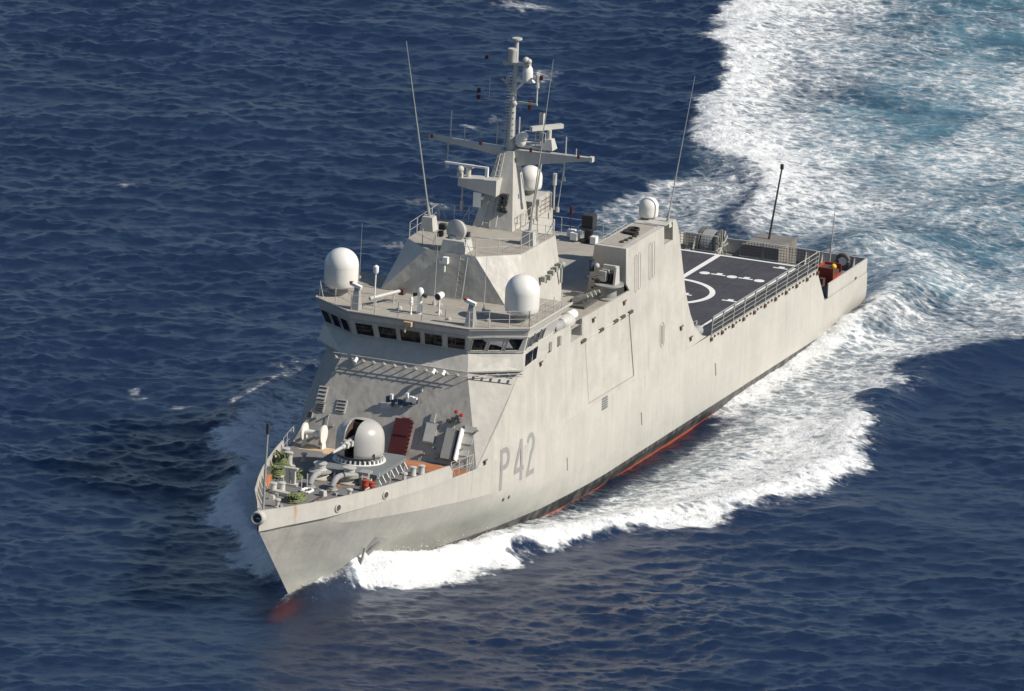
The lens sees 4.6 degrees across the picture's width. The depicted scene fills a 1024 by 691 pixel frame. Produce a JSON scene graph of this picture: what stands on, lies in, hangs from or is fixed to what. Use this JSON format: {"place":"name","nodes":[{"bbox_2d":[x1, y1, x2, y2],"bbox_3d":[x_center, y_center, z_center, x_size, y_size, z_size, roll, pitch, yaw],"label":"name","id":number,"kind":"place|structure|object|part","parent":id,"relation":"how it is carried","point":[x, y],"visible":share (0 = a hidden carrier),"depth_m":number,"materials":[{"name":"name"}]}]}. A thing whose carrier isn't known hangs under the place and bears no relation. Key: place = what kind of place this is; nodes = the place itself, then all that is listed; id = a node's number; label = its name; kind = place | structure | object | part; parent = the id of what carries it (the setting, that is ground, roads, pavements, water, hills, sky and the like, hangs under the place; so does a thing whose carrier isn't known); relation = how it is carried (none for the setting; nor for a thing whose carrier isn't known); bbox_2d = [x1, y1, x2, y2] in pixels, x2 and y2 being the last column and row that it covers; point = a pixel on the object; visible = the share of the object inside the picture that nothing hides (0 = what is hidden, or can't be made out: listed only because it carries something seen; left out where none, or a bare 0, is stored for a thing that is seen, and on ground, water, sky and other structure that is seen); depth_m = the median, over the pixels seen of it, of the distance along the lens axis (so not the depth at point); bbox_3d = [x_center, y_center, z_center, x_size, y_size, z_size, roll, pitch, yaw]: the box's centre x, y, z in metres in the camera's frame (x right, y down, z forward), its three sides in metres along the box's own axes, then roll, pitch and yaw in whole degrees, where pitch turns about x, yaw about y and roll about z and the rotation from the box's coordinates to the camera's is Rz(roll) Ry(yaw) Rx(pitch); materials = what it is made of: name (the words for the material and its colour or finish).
{"place":"outdoors","nodes":[
{"label":"outdoors","id":0,"kind":"place"},
{"bbox_2d":[0,0,1023,690],"bbox_3d":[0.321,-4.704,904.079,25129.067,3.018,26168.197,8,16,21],"label":"sea","id":1,"kind":"structure","parent":0,"point":[194,194],"depth_m":889.74,"materials":[{"name":"liquid"}]},
{"bbox_2d":[298,469,788,588],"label":"bow spray","id":2,"kind":"object","parent":1,"relation":"on","point":[500,537],"visible":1,"depth_m":836.21,"materials":[{"name":"white liquid"}]},
{"bbox_2d":[251,37,866,593],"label":"patrol ship","id":3,"kind":"object","parent":1,"relation":"on","point":[459,389],"visible":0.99,"depth_m":844.90,"materials":[{"name":"paint"}]},
{"bbox_2d":[268,462,288,478],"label":"rope coil","id":4,"kind":"object","parent":3,"relation":"on","point":[277,471],"visible":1,"depth_m":831.01,"materials":[{"name":"green fabric"}]},
{"bbox_2d":[269,450,291,470],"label":"rope coil","id":5,"kind":"object","parent":3,"relation":"on","point":[280,457],"visible":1,"depth_m":833.19,"materials":[{"name":"green fabric"}]},
{"bbox_2d":[286,491,306,503],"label":"rope coil","id":6,"kind":"object","parent":3,"relation":"on","point":[296,498],"visible":1,"depth_m":825.67,"materials":[{"name":"green fabric"}]},
{"bbox_2d":[296,470,303,479],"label":"rope coil","id":7,"kind":"object","parent":3,"relation":"on","point":[298,474],"visible":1,"depth_m":831.11,"materials":[{"name":"green fabric"}]},
{"bbox_2d":[361,479,368,490],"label":"canister","id":8,"kind":"object","parent":3,"relation":"on","point":[365,483],"visible":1,"depth_m":828.91,"materials":[{"name":"red metal"}]},
{"bbox_2d":[369,481,375,488],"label":"canister","id":9,"kind":"object","parent":3,"relation":"on","point":[371,484],"visible":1,"depth_m":829.36,"materials":[{"name":"red metal"}]},
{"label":"trunk door","id":10,"kind":"part","parent":3,"relation":"part of","materials":[{"name":"red metal"}]},
{"bbox_2d":[554,320,565,332],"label":"liferaft","id":11,"kind":"object","parent":3,"relation":"on","point":[561,324],"visible":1,"depth_m":846.02,"materials":[{"name":"plastic"}]},
{"bbox_2d":[559,313,575,327],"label":"liferaft","id":12,"kind":"object","parent":3,"relation":"on","point":[568,318],"visible":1,"depth_m":847.82,"materials":[{"name":"plastic"}]},
{"bbox_2d":[565,309,577,320],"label":"liferaft","id":13,"kind":"object","parent":3,"relation":"on","point":[574,312],"visible":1,"depth_m":849.58,"materials":[{"name":"plastic"}]},
{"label":"door","id":14,"kind":"part","parent":3,"relation":"part of","materials":[{"name":"grey metal"}]},
{"bbox_2d":[816,261,841,284],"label":"orange crate","id":15,"kind":"object","parent":3,"relation":"on","point":[829,271],"visible":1,"depth_m":897.10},
{"bbox_2d":[835,253,850,268],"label":"round float","id":16,"kind":"object","parent":3,"relation":"hanging from","point":[843,259],"visible":1,"depth_m":900.85,"materials":[{"name":"black rubber"}]}
]}

